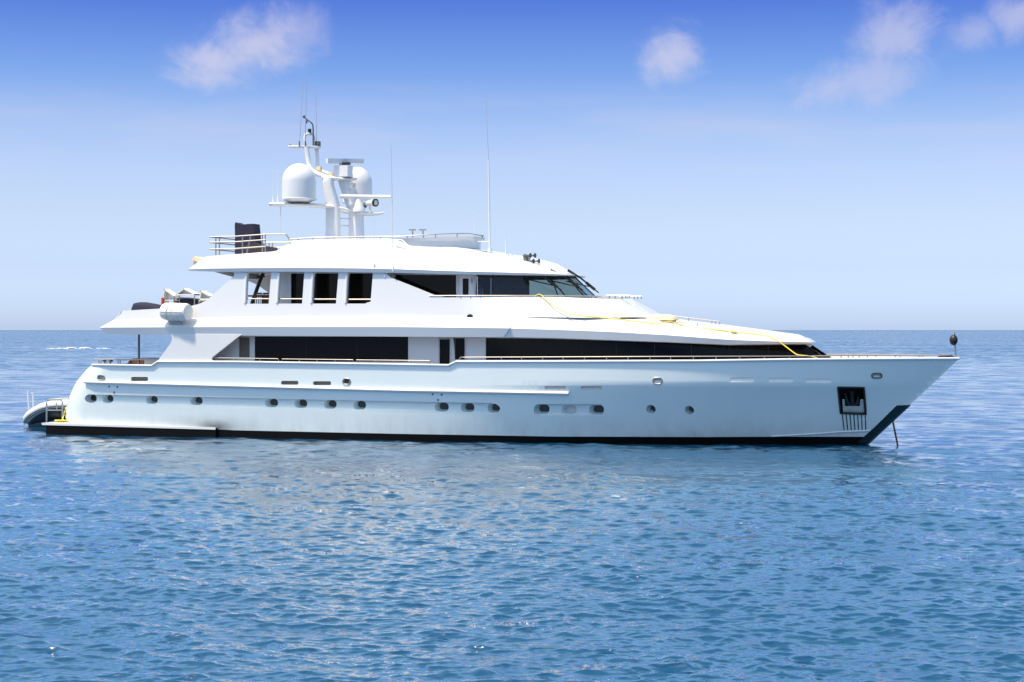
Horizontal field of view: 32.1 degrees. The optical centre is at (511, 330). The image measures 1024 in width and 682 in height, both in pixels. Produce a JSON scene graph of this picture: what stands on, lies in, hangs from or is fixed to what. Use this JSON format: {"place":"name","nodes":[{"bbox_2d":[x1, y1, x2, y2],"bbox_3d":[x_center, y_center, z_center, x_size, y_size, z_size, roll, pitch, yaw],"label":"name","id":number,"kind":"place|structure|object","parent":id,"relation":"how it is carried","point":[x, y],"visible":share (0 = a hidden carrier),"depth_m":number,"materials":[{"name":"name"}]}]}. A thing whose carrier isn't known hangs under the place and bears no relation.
{"place":"outdoors","nodes":[
{"label":"outdoors","id":0,"kind":"place"},
{"bbox_2d":[0,330,1023,681],"bbox_3d":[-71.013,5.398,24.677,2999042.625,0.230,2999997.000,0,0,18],"label":"water","id":1,"kind":"structure","parent":0,"point":[882,556],"depth_m":43.81,"materials":[{"name":"blue liquid"}]},
{"bbox_2d":[23,390,67,425],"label":"inflatable tender","id":2,"kind":"object","parent":1,"relation":"on","point":[35,416],"visible":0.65,"depth_m":99.05,"materials":[{"name":"white rubber"}]},
{"bbox_2d":[47,347,109,348],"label":"sea foam","id":3,"kind":"object","parent":1,"relation":"on","point":[77,348],"visible":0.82,"depth_m":520.72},
{"bbox_2d":[41,81,959,445],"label":"motor yacht","id":4,"kind":"object","parent":1,"relation":"on","point":[355,335],"visible":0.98,"depth_m":86.71,"materials":[{"name":"white paint"}]},
{"bbox_2d":[54,407,67,421],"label":"mooring line","id":5,"kind":"object","parent":4,"relation":"on","point":[62,420],"visible":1,"depth_m":94.07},
{"bbox_2d":[127,358,158,364],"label":"deck sofa","id":6,"kind":"object","parent":4,"relation":"on","point":[150,362],"visible":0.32,"depth_m":94.36,"materials":[{"name":"white fabric"}]},
{"bbox_2d":[131,302,160,309],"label":"covered lounger","id":7,"kind":"object","parent":4,"relation":"on","point":[141,305],"visible":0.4,"depth_m":92.86,"materials":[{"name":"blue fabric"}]},
{"bbox_2d":[163,289,178,302],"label":"deck chair","id":8,"kind":"object","parent":4,"relation":"on","point":[168,294],"visible":0.51,"depth_m":94.37,"materials":[{"name":"fabric"}]},
{"bbox_2d":[159,302,192,323],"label":"life raft canister","id":9,"kind":"object","parent":4,"relation":"attached to","point":[176,313],"visible":1,"depth_m":89.94,"materials":[{"name":"white plastic"}]},
{"bbox_2d":[173,288,199,304],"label":"deck chair","id":10,"kind":"object","parent":4,"relation":"on","point":[186,292],"visible":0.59,"depth_m":93.75,"materials":[{"name":"fabric"}]},
{"bbox_2d":[175,297,203,305],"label":"covered table","id":11,"kind":"object","parent":4,"relation":"on","point":[190,301],"visible":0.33,"depth_m":94.31,"materials":[{"name":"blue fabric"}]},
{"bbox_2d":[192,256,202,264],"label":"folded awning","id":12,"kind":"object","parent":4,"relation":"attached to","point":[196,259],"visible":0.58,"depth_m":91.88,"materials":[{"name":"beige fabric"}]},
{"bbox_2d":[198,291,212,303],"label":"deck chair","id":13,"kind":"object","parent":4,"relation":"on","point":[204,295],"visible":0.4,"depth_m":93.19,"materials":[{"name":"fabric"}]},
{"bbox_2d":[235,222,277,253],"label":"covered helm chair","id":14,"kind":"object","parent":4,"relation":"on","point":[245,229],"visible":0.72,"depth_m":92.07,"materials":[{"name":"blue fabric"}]},
{"bbox_2d":[248,295,266,303],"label":"dining table","id":15,"kind":"object","parent":4,"relation":"on","point":[259,296],"visible":0.07,"depth_m":93.31,"materials":[{"name":"brown wood"}]},
{"bbox_2d":[254,293,261,303],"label":"dining chair","id":16,"kind":"object","parent":4,"relation":"on","point":[258,297],"visible":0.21,"depth_m":92.29,"materials":[{"name":"brown wood"}]},
{"bbox_2d":[262,293,268,303],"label":"dining chair","id":17,"kind":"object","parent":4,"relation":"on","point":[265,297],"visible":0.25,"depth_m":92.39,"materials":[{"name":"brown wood"}]},
{"bbox_2d":[621,314,678,320],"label":"sunpad cover","id":18,"kind":"object","parent":4,"relation":"on","point":[660,316],"visible":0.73,"depth_m":84.97,"materials":[{"name":"beige fabric"}]},
{"bbox_2d":[535,294,816,357],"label":"garden hose","id":19,"kind":"object","parent":4,"relation":"on","point":[731,331],"visible":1,"depth_m":84.33,"materials":[{"name":"rubber"}]},
{"bbox_2d":[949,331,957,344],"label":"anchor ball","id":20,"kind":"object","parent":4,"relation":"hanging from","point":[953,339],"visible":1,"depth_m":82.36,"materials":[{"name":"black rubber"}]},
{"bbox_2d":[0,0,1023,329],"label":"sky","id":21,"kind":"structure","parent":0,"point":[757,164],"materials":[{"name":"blue"}]}
]}

